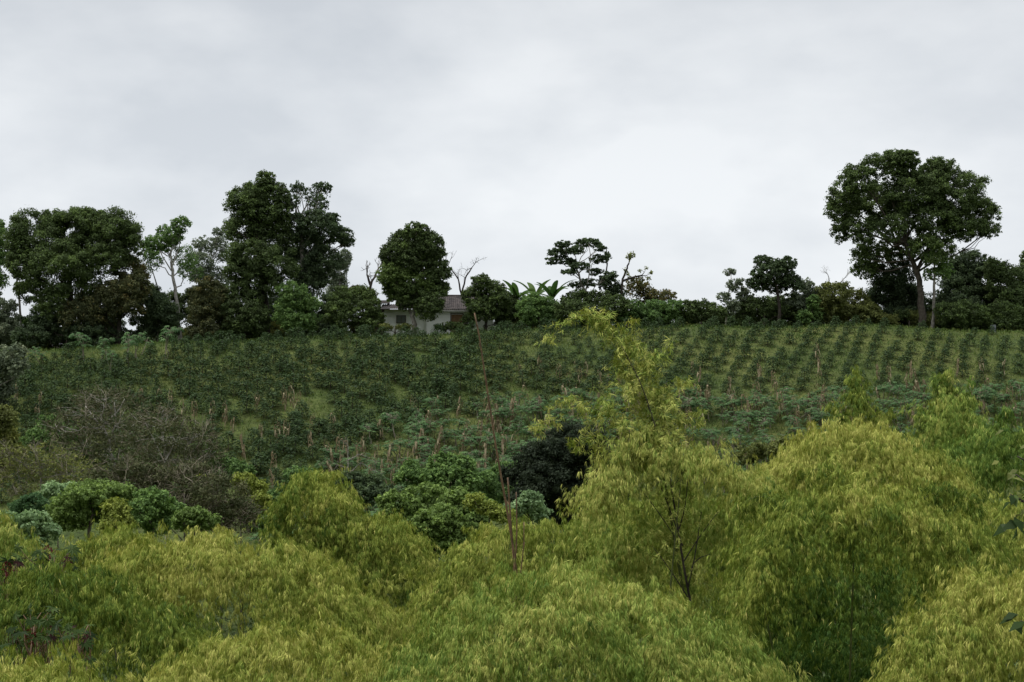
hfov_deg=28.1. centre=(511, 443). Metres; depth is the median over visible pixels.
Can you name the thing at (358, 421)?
coffee bush
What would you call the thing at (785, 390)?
cassava plant
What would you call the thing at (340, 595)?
bamboo clump
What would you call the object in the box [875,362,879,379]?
dry maize stalk
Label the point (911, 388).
cassava plant
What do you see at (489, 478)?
shrub
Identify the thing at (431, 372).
coffee bush
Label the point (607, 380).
coffee bush
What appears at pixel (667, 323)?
scrub bush
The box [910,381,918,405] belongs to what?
dry maize stalk
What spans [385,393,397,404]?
coffee bush
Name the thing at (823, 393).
dry maize stalk
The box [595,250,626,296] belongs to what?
slender tree
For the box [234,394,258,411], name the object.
coffee bush
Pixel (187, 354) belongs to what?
coffee bush
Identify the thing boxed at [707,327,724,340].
coffee bush
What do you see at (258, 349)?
coffee bush
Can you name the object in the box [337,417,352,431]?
coffee bush
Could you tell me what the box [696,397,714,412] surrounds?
cassava plant
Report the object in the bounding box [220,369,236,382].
coffee bush
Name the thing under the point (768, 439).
cassava plant
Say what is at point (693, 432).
cassava plant
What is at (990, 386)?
cassava plant
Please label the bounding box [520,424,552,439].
cassava plant
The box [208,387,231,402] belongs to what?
coffee bush
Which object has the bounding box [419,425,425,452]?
dry maize stalk
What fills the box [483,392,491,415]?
dry maize stalk
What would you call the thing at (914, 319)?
shrub
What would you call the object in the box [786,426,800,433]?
cassava plant
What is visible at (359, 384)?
coffee bush
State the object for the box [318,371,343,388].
coffee bush
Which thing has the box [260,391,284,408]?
coffee bush
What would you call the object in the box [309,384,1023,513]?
cassava field
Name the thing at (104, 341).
cassava plant
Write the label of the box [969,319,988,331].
scrub bush
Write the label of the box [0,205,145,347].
broadleaf tree
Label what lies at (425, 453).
cassava plant
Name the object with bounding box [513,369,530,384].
coffee bush
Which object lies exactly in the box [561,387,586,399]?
cassava plant
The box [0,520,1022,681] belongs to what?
undergrowth
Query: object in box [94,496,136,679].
tree
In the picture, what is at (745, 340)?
coffee bush
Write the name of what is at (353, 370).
coffee bush
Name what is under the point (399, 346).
coffee bush
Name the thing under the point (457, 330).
coffee bush
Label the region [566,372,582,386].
coffee bush
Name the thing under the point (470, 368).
coffee bush
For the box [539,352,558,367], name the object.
coffee bush
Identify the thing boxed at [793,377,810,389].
coffee bush
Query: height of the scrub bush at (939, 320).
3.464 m
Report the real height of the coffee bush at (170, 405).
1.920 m
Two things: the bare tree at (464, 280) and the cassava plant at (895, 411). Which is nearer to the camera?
the cassava plant at (895, 411)
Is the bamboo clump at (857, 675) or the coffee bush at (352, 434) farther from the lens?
the coffee bush at (352, 434)
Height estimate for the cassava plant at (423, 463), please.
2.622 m
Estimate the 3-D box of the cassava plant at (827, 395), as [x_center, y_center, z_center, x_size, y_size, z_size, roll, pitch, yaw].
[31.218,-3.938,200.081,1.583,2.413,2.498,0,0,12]
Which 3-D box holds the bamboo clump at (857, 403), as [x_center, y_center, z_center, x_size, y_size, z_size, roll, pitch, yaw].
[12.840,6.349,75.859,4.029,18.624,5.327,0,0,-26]
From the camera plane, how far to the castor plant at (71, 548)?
47.34 m
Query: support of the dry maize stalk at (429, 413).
on the ground at (326, 389)
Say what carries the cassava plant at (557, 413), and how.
on the ground at (326, 389)
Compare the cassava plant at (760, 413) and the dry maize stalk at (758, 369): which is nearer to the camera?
the cassava plant at (760, 413)
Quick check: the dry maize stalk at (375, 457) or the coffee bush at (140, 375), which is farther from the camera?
the coffee bush at (140, 375)
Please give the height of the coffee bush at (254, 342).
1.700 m
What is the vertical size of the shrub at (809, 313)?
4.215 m
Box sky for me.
[0,0,1023,342]
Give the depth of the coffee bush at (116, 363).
217.13 m
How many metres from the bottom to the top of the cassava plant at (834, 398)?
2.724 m
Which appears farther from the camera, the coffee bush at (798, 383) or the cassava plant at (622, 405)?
the coffee bush at (798, 383)
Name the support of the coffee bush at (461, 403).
on the ground at (326, 389)
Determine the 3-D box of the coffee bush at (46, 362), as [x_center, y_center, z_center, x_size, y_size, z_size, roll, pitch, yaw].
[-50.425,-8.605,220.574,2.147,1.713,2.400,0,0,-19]
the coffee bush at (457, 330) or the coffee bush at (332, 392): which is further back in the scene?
the coffee bush at (457, 330)
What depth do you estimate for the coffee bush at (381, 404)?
203.00 m
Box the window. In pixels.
[396,315,405,322]
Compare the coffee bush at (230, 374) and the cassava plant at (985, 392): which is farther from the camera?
the coffee bush at (230, 374)
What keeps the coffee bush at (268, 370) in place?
on the ground at (326, 389)
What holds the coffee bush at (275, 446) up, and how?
on the ground at (326, 389)
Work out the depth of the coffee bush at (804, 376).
208.56 m
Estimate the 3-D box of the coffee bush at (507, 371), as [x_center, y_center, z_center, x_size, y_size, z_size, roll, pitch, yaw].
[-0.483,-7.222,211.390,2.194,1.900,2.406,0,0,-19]
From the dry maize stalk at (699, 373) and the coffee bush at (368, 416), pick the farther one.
the dry maize stalk at (699, 373)
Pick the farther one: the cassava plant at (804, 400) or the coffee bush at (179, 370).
the coffee bush at (179, 370)
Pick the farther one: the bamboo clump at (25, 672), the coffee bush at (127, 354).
the coffee bush at (127, 354)
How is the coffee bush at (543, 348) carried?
on the ground at (326, 389)
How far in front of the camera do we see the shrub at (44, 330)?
233.24 m
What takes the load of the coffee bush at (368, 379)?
on the ground at (326, 389)
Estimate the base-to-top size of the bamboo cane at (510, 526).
15.298 m
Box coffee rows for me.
[0,314,1023,507]
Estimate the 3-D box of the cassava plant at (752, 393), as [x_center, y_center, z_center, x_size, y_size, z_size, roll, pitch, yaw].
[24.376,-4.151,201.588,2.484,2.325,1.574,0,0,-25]
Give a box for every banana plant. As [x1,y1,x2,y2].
[503,280,540,327]
[513,279,550,326]
[530,279,576,296]
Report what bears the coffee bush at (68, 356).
on the ground at (326, 389)
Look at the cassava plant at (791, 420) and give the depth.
192.54 m
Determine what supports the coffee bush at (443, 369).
on the ground at (326, 389)
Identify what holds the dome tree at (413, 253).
on the ground at (326, 389)
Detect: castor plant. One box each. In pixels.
[0,552,25,672]
[0,601,66,675]
[3,542,81,666]
[50,619,99,681]
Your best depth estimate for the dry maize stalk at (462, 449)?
190.08 m
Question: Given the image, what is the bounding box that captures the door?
[450,313,463,332]
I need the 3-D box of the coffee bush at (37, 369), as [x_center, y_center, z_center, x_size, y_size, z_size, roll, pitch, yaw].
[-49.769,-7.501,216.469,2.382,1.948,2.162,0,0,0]
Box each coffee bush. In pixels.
[13,373,37,391]
[20,369,38,387]
[22,387,37,398]
[24,362,37,374]
[25,353,37,364]
[30,390,49,404]
[32,363,49,378]
[35,356,51,369]
[41,391,59,408]
[45,380,61,395]
[46,360,61,371]
[51,396,73,411]
[54,351,73,364]
[56,393,76,408]
[58,373,75,387]
[60,342,75,355]
[69,355,88,367]
[69,375,88,391]
[71,365,85,376]
[79,357,100,370]
[83,369,97,382]
[93,359,109,373]
[94,369,113,385]
[99,379,116,392]
[107,353,124,364]
[109,358,125,373]
[111,386,122,401]
[117,366,136,381]
[117,389,138,407]
[119,351,137,367]
[123,380,136,392]
[129,391,153,408]
[131,358,146,369]
[132,368,148,384]
[140,348,158,360]
[142,359,159,374]
[144,394,166,409]
[146,373,161,386]
[148,387,161,397]
[155,360,180,375]
[160,388,177,403]
[165,400,178,415]
[167,363,188,380]
[171,378,188,394]
[175,338,193,349]
[177,379,200,396]
[180,344,197,357]
[181,356,201,372]
[182,370,199,382]
[184,393,205,410]
[193,373,210,388]
[194,350,206,363]
[195,384,216,398]
[196,358,210,374]
[199,396,222,413]
[203,413,222,430]
[206,367,222,378]
[208,340,224,352]
[208,372,229,390]
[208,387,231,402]
[213,331,227,341]
[213,401,232,417]
[217,354,237,369]
[217,430,240,449]
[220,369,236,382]
[226,380,243,395]
[226,410,241,421]
[230,362,247,374]
[230,438,250,454]
[234,370,252,384]
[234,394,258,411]
[235,380,257,396]
[241,353,257,368]
[242,341,255,353]
[244,427,262,442]
[245,340,257,351]
[246,368,261,379]
[246,437,268,457]
[248,452,274,470]
[249,458,268,476]
[251,389,265,401]
[252,346,263,357]
[252,357,271,370]
[254,402,272,417]
[255,353,273,367]
[255,366,276,382]
[258,477,270,491]
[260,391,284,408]
[261,380,276,393]
[261,429,278,445]
[263,449,280,462]
[266,410,284,423]
[266,443,283,456]
[267,348,279,362]
[267,467,281,479]
[268,435,294,451]
[271,362,288,375]
[271,418,288,434]
[272,356,290,371]
[272,381,294,398]
[274,373,289,384]
[279,354,293,366]
[281,454,297,466]
[282,360,301,377]
[282,435,306,455]
[283,411,304,425]
[284,373,306,388]
[284,417,312,436]
[284,424,305,439]
[285,338,296,347]
[288,409,306,423]
[292,400,312,417]
[293,359,309,368]
[295,337,313,349]
[297,368,311,381]
[297,429,318,444]
[302,346,320,362]
[302,444,321,458]
[305,417,328,435]
[310,372,328,385]
[313,350,335,363]
[315,418,332,430]
[315,433,335,448]
[315,450,342,465]
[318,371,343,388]
[319,362,336,376]
[320,333,336,346]
[324,344,341,356]
[324,421,344,440]
[325,414,338,426]
[326,389,342,403]
[329,399,352,417]
[333,379,352,392]
[333,440,348,455]
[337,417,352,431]
[341,427,359,444]
[342,357,359,371]
[343,390,363,407]
[343,415,356,426]
[345,355,360,366]
[345,366,365,383]
[348,339,363,351]
[348,407,365,420]
[349,380,368,397]
[349,417,371,434]
[352,358,372,373]
[353,347,369,362]
[357,437,373,448]
[359,332,371,344]
[360,409,378,424]
[362,351,379,366]
[364,340,377,351]
[364,375,378,386]
[365,386,382,402]
[366,363,389,377]
[366,381,389,398]
[367,334,388,346]
[370,426,383,439]
[371,396,391,412]
[375,416,397,430]
[376,345,388,359]
[378,353,397,369]
[378,377,394,391]
[384,362,406,377]
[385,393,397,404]
[385,400,406,419]
[386,366,402,382]
[390,347,406,361]
[391,354,418,372]
[394,332,407,345]
[394,345,404,358]
[397,367,418,385]
[402,342,414,354]
[402,407,421,423]
[403,383,424,398]
[407,396,429,413]
[415,330,428,341]
[415,376,428,387]
[418,354,432,368]
[422,389,438,401]
[423,377,447,394]
[424,365,437,379]
[427,332,442,344]
[428,372,450,388]
[429,347,444,361]
[429,355,449,371]
[429,400,445,414]
[431,340,451,353]
[435,365,453,383]
[437,391,457,408]
[439,338,451,350]
[443,349,458,362]
[444,360,464,374]
[446,385,460,396]
[448,351,473,366]
[448,371,469,389]
[449,345,465,354]
[450,327,463,340]
[450,398,467,411]
[458,336,474,350]
[461,344,478,359]
[461,364,477,378]
[461,396,484,414]
[464,320,479,331]
[464,377,486,393]
[465,332,478,344]
[466,356,482,371]
[468,329,482,340]
[473,341,485,353]
[475,392,490,406]
[477,369,499,383]
[484,343,497,355]
[484,358,501,374]
[487,326,502,338]
[491,395,507,407]
[492,354,508,367]
[492,375,508,389]
[496,344,519,358]
[498,328,513,340]
[498,365,516,378]
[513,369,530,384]
[521,356,537,373]
[527,375,543,388]
[527,393,543,405]
[535,343,553,354]
[535,351,545,363]
[535,363,552,377]
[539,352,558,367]
[544,376,560,390]
[551,367,566,380]
[559,377,578,394]
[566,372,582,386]
[571,360,589,376]
[577,382,594,398]
[583,375,603,389]
[591,355,612,371]
[591,365,607,378]
[601,377,615,392]
[606,349,615,361]
[607,367,624,381]
[644,340,662,353]
[659,370,674,385]
[672,357,687,371]
[691,380,713,395]
[694,352,711,366]
[696,373,715,386]
[705,346,717,359]
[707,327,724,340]
[708,356,726,372]
[736,344,752,357]
[741,337,755,348]
[745,364,762,377]
[752,377,767,391]
[754,348,766,361]
[759,332,773,343]
[761,356,782,371]
[773,351,787,364]
[775,372,792,386]
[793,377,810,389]
[797,366,810,380]
[834,376,845,387]
[858,370,868,381]
[879,350,895,362]
[887,380,901,393]
[896,354,912,369]
[921,345,939,357]
[931,366,948,378]
[954,354,970,365]
[955,362,971,376]
[964,333,976,343]
[978,358,990,370]
[992,363,1008,376]
[992,371,1005,384]
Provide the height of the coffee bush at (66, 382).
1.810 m
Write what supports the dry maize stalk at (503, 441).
on the ground at (326, 389)
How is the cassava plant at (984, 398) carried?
on the ground at (326, 389)
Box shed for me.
[370,300,390,335]
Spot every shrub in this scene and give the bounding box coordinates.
[0,296,22,346]
[1,508,62,656]
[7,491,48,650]
[10,311,131,348]
[17,293,126,337]
[18,413,160,483]
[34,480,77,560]
[128,286,185,341]
[136,283,229,329]
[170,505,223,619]
[182,275,238,339]
[187,442,257,634]
[197,471,272,636]
[216,281,273,341]
[244,489,280,666]
[261,288,344,322]
[271,279,323,333]
[271,465,336,515]
[321,283,386,335]
[335,470,396,512]
[349,284,379,294]
[378,322,415,336]
[392,457,427,629]
[434,301,481,332]
[462,492,515,645]
[468,461,563,549]
[493,292,523,327]
[503,489,553,669]
[514,292,564,327]
[623,275,676,326]
[725,292,803,324]
[732,435,794,465]
[736,294,854,324]
[783,277,825,317]
[795,294,823,324]
[814,280,885,324]
[870,289,999,320]
[874,309,938,326]
[932,299,995,330]
[986,300,1023,330]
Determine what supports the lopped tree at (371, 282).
on the ground at (326, 389)
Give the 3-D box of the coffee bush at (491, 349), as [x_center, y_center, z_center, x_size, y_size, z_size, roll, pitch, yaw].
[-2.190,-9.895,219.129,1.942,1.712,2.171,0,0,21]
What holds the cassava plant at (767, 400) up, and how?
on the ground at (326, 389)
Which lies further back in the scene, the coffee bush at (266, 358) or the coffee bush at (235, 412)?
the coffee bush at (266, 358)
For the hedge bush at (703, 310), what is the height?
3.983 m
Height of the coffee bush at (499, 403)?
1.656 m
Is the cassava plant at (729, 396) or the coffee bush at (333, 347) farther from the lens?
the coffee bush at (333, 347)
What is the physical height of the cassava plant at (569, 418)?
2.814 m
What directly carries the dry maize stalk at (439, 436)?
on the ground at (326, 389)
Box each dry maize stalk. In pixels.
[38,391,41,410]
[191,398,197,419]
[209,398,215,421]
[221,400,227,424]
[230,416,235,433]
[240,434,245,459]
[254,391,259,407]
[269,469,274,487]
[270,450,276,475]
[274,421,280,443]
[281,385,286,410]
[283,420,289,444]
[288,383,294,406]
[308,431,312,453]
[326,457,331,471]
[328,446,333,470]
[335,437,343,466]
[342,437,347,462]
[355,440,366,470]
[360,432,366,452]
[372,444,378,459]
[377,419,383,438]
[385,443,392,467]
[390,467,395,485]
[395,451,403,472]
[412,438,420,459]
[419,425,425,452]
[425,408,430,435]
[437,425,442,449]
[456,395,462,417]
[459,431,465,452]
[476,419,482,447]
[477,428,486,456]
[482,440,488,465]
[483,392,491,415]
[485,408,493,434]
[486,404,489,424]
[494,401,501,432]
[498,432,506,460]
[501,438,506,458]
[509,396,514,426]
[521,383,528,406]
[537,357,542,371]
[538,395,542,422]
[556,362,562,382]
[561,383,567,407]
[568,398,573,422]
[678,387,685,415]
[694,387,701,409]
[697,365,700,384]
[705,388,711,414]
[716,434,724,454]
[727,375,731,393]
[729,394,736,414]
[740,391,747,412]
[744,397,751,425]
[753,380,765,409]
[753,391,759,418]
[757,361,760,376]
[770,380,776,400]
[771,369,777,391]
[776,390,784,417]
[795,404,799,428]
[808,390,815,414]
[813,342,819,366]
[816,357,821,377]
[819,392,826,410]
[820,384,827,404]
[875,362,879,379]
[886,363,891,383]
[900,397,909,423]
[904,362,910,382]
[909,360,912,379]
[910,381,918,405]
[910,406,914,429]
[956,359,958,376]
[977,391,985,417]
[1005,383,1012,406]
[1010,397,1018,423]
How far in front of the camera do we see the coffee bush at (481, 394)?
203.45 m
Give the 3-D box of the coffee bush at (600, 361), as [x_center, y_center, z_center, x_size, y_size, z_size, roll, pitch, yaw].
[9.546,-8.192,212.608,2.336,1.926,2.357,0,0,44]
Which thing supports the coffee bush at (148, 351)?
on the ground at (326, 389)
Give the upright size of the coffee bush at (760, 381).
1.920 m
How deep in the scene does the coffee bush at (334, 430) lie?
195.43 m
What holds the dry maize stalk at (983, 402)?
on the ground at (326, 389)
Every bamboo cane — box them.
[474,313,516,658]
[507,477,515,660]
[513,492,516,602]
[520,522,524,681]
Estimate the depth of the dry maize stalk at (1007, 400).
200.38 m
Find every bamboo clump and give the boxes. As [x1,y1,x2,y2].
[0,508,53,651]
[0,554,239,681]
[0,639,128,681]
[16,510,163,677]
[42,519,422,681]
[109,601,417,681]
[241,464,458,679]
[366,554,810,681]
[386,509,726,681]
[527,306,790,677]
[541,482,759,681]
[571,495,835,678]
[702,452,1023,681]
[726,414,1007,656]
[734,525,1017,680]
[735,617,944,681]
[821,365,921,586]
[858,403,1023,681]
[861,561,1023,681]
[895,490,1023,677]
[896,367,1021,540]
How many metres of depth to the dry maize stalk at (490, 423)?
194.37 m
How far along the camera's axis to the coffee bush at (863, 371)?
207.47 m
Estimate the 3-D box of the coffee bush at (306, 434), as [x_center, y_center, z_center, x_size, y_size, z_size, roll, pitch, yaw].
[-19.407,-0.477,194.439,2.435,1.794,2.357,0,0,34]
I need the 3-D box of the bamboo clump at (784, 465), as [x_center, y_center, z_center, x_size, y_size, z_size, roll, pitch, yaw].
[10.583,7.537,60.409,8.616,16.928,6.017,0,0,0]
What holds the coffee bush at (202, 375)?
on the ground at (326, 389)
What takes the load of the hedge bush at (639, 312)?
on the ground at (326, 389)
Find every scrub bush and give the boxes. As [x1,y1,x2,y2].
[19,339,49,350]
[44,337,64,349]
[142,326,170,343]
[177,327,194,340]
[259,320,292,338]
[292,324,315,337]
[314,319,325,335]
[317,319,343,335]
[331,324,376,335]
[512,318,540,330]
[567,318,589,329]
[612,320,641,328]
[632,318,656,327]
[650,319,674,327]
[676,318,696,326]
[696,317,727,326]
[724,314,742,326]
[776,317,805,327]
[863,308,910,325]
[926,309,939,328]
[935,314,970,330]
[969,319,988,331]
[996,326,1023,331]
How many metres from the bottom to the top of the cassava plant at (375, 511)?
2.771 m
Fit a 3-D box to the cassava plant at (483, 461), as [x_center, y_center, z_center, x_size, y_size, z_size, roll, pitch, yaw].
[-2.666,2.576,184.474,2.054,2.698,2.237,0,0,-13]
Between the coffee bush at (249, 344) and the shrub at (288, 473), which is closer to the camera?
the shrub at (288, 473)
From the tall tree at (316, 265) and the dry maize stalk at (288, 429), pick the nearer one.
the dry maize stalk at (288, 429)
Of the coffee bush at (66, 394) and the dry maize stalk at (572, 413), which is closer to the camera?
the dry maize stalk at (572, 413)
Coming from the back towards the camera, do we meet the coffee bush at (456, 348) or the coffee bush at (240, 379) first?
the coffee bush at (456, 348)
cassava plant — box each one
[29,346,47,368]
[68,332,91,363]
[96,337,115,359]
[98,347,117,369]
[120,332,139,361]
[130,332,154,357]
[158,325,184,359]
[247,533,272,546]
[314,458,337,467]
[319,448,333,457]
[325,450,344,469]
[337,445,358,462]
[339,457,357,470]
[358,423,377,443]
[361,468,389,479]
[362,457,376,471]
[363,506,379,523]
[366,460,383,469]
[378,411,402,437]
[382,438,414,462]
[401,422,423,447]
[408,433,423,454]
[413,414,431,423]
[414,437,434,461]
[415,451,430,464]
[415,456,435,467]
[416,419,440,437]
[417,422,432,435]
[418,436,435,449]
[420,444,434,453]
[423,397,441,419]
[437,418,453,437]
[439,445,457,453]
[443,428,460,446]
[453,435,477,455]
[462,426,478,447]
[462,450,479,458]
[469,436,487,449]
[471,449,487,457]
[474,457,491,467]
[478,409,488,423]
[480,439,506,459]
[481,430,505,454]
[482,392,510,406]
[486,407,510,427]
[486,407,518,426]
[493,398,511,417]
[499,457,512,461]
[501,420,526,441]
[501,435,514,451]
[503,400,528,421]
[506,441,523,453]
[506,442,526,452]
[511,391,527,404]
[517,405,546,422]
[519,435,545,445]
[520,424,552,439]
[530,399,547,420]
[549,395,568,407]
[551,407,570,418]
[551,413,581,422]
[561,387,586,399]
[587,410,621,428]
[593,415,618,429]
[605,386,630,404]
[609,428,616,444]
[611,395,623,411]
[611,400,629,412]
[621,412,641,423]
[671,387,698,407]
[677,396,697,417]
[678,428,698,446]
[680,387,705,405]
[691,402,707,421]
[695,427,721,448]
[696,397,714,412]
[698,428,724,443]
[708,396,728,417]
[711,397,743,415]
[722,393,736,413]
[723,414,754,427]
[723,426,742,447]
[726,427,746,449]
[726,433,747,451]
[730,397,766,409]
[734,410,757,432]
[745,410,771,430]
[745,433,776,444]
[748,394,763,408]
[750,389,770,405]
[753,417,775,437]
[759,396,776,418]
[761,406,774,427]
[777,386,794,405]
[778,394,791,413]
[782,415,801,437]
[784,400,820,421]
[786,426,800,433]
[794,397,816,421]
[795,427,806,436]
[808,408,831,417]
[811,412,831,423]
[812,411,829,420]
[813,395,828,407]
[815,385,845,403]
[824,391,837,405]
[831,393,844,409]
[868,384,898,406]
[874,398,899,413]
[880,407,903,426]
[883,409,907,432]
[884,381,906,401]
[891,398,925,419]
[899,390,930,411]
[900,382,913,398]
[901,428,914,440]
[906,404,916,425]
[909,384,931,397]
[969,387,999,406]
[971,388,1011,404]
[975,393,995,412]
[982,383,998,405]
[982,403,994,419]
[991,383,1004,400]
[995,393,1015,414]
[998,408,1020,424]
[1007,379,1023,399]
[1008,424,1022,431]
[1010,382,1023,400]
[1016,400,1023,410]
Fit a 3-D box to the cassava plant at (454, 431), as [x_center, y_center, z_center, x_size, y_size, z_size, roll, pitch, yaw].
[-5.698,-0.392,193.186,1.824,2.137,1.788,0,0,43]
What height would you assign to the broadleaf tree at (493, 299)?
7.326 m
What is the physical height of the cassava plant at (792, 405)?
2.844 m
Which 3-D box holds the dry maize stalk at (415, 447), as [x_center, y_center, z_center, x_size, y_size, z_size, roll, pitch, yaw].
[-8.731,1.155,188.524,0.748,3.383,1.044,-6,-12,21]
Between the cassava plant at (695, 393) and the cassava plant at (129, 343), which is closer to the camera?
the cassava plant at (695, 393)
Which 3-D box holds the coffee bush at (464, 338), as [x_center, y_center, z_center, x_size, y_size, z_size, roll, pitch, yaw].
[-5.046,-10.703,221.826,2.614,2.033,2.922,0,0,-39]
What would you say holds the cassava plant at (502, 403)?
on the ground at (326, 389)
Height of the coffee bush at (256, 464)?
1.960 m
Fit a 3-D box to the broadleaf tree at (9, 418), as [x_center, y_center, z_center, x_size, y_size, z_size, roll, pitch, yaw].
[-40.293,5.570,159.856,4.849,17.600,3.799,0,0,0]
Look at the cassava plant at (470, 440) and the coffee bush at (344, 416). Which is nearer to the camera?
the cassava plant at (470, 440)
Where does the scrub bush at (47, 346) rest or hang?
on the ground at (326, 389)
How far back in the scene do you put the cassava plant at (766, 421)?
192.55 m
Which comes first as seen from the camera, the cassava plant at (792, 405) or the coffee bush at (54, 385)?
the cassava plant at (792, 405)
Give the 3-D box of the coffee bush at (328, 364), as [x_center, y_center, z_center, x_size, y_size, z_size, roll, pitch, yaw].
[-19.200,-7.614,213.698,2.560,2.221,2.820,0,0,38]
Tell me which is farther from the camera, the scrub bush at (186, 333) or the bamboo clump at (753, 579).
the scrub bush at (186, 333)
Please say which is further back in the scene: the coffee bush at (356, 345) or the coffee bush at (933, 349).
the coffee bush at (356, 345)
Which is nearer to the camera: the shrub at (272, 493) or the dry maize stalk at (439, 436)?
the shrub at (272, 493)
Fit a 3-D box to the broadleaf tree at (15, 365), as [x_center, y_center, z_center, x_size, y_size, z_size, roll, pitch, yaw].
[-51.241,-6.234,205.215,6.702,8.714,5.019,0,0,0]
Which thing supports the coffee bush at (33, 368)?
on the ground at (326, 389)
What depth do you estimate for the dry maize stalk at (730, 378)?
205.66 m
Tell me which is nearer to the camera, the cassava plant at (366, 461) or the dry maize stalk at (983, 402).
the cassava plant at (366, 461)
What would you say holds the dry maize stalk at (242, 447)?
on the ground at (326, 389)
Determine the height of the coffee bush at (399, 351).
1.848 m
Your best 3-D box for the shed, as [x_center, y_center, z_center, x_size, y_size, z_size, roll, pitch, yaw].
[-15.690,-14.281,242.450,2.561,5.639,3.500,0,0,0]
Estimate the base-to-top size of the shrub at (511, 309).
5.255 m
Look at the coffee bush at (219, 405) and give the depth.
202.28 m
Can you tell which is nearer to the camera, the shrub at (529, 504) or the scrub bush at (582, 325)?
the shrub at (529, 504)
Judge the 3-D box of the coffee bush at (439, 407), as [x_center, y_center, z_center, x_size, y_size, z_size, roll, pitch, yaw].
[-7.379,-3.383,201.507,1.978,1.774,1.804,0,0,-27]
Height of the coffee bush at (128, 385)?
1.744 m
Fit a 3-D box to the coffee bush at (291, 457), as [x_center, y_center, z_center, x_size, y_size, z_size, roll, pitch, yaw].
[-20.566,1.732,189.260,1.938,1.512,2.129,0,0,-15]
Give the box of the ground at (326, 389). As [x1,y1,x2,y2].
[0,325,1023,681]
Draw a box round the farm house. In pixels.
[381,295,493,334]
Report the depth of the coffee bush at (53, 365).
218.69 m
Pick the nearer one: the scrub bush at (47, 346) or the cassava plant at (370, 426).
the cassava plant at (370, 426)
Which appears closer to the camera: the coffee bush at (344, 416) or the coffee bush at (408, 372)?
the coffee bush at (344, 416)
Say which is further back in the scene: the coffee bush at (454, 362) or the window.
the window
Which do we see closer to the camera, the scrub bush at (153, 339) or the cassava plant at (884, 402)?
the cassava plant at (884, 402)
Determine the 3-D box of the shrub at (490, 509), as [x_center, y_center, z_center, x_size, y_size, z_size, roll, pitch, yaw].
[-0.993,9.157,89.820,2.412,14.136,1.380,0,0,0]
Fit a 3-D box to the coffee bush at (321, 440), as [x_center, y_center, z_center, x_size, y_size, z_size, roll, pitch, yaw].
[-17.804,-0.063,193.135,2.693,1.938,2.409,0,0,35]
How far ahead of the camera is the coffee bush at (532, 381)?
208.65 m
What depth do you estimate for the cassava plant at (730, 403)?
198.72 m
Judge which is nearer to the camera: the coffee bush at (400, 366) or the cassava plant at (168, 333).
the coffee bush at (400, 366)
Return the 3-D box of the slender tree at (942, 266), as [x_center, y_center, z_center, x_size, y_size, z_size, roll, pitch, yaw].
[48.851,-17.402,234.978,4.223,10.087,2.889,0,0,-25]
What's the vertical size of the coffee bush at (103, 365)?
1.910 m
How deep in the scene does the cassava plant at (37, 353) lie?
219.56 m
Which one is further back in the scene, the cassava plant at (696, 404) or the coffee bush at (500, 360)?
the coffee bush at (500, 360)
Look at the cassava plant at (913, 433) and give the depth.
190.38 m
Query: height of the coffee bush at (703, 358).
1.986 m
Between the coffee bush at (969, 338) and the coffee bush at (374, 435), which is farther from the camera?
the coffee bush at (969, 338)
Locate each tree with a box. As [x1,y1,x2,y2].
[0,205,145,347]
[0,219,10,295]
[0,341,30,404]
[0,403,24,479]
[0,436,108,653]
[16,278,28,346]
[38,378,158,651]
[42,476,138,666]
[54,253,152,346]
[85,449,266,626]
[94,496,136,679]
[116,395,228,617]
[128,485,187,662]
[140,215,204,340]
[178,227,232,285]
[220,168,302,338]
[282,179,356,331]
[325,248,352,294]
[330,438,380,473]
[361,260,381,297]
[373,481,497,578]
[374,221,453,335]
[418,450,482,564]
[445,252,485,309]
[461,272,514,330]
[498,419,635,677]
[544,238,618,326]
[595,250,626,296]
[620,251,652,323]
[715,268,754,322]
[745,254,804,323]
[821,267,848,322]
[823,148,1002,327]
[866,256,926,326]
[921,248,955,327]
[936,247,995,312]
[981,256,1023,330]
[992,430,1023,633]
[1019,250,1023,262]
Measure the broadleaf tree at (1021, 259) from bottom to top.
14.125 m
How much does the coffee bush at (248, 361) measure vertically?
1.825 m
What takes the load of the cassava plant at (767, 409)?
on the ground at (326, 389)
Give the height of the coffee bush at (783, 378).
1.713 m
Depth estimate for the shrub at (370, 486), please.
135.35 m
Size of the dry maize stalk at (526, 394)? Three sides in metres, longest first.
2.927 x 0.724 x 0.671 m
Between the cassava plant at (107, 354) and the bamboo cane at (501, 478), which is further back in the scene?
the cassava plant at (107, 354)
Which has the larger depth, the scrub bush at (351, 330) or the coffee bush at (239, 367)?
the scrub bush at (351, 330)
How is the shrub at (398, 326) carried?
on the ground at (326, 389)
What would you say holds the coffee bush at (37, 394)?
on the ground at (326, 389)
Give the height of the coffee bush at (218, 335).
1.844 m
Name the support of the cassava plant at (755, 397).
on the ground at (326, 389)
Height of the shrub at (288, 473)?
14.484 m
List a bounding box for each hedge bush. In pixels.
[552,288,634,324]
[610,298,651,326]
[643,299,684,326]
[677,298,727,324]
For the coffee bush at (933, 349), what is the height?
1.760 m
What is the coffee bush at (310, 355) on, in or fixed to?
on the ground at (326, 389)
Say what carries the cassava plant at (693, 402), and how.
on the ground at (326, 389)
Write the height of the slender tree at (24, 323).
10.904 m
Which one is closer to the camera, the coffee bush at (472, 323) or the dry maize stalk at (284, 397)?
the dry maize stalk at (284, 397)
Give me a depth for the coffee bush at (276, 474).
186.34 m
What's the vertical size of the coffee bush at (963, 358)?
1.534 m
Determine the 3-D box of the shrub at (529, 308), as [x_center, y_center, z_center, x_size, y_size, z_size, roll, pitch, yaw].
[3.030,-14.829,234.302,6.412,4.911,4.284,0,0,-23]
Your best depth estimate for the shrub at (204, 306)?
234.04 m
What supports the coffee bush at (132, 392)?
on the ground at (326, 389)

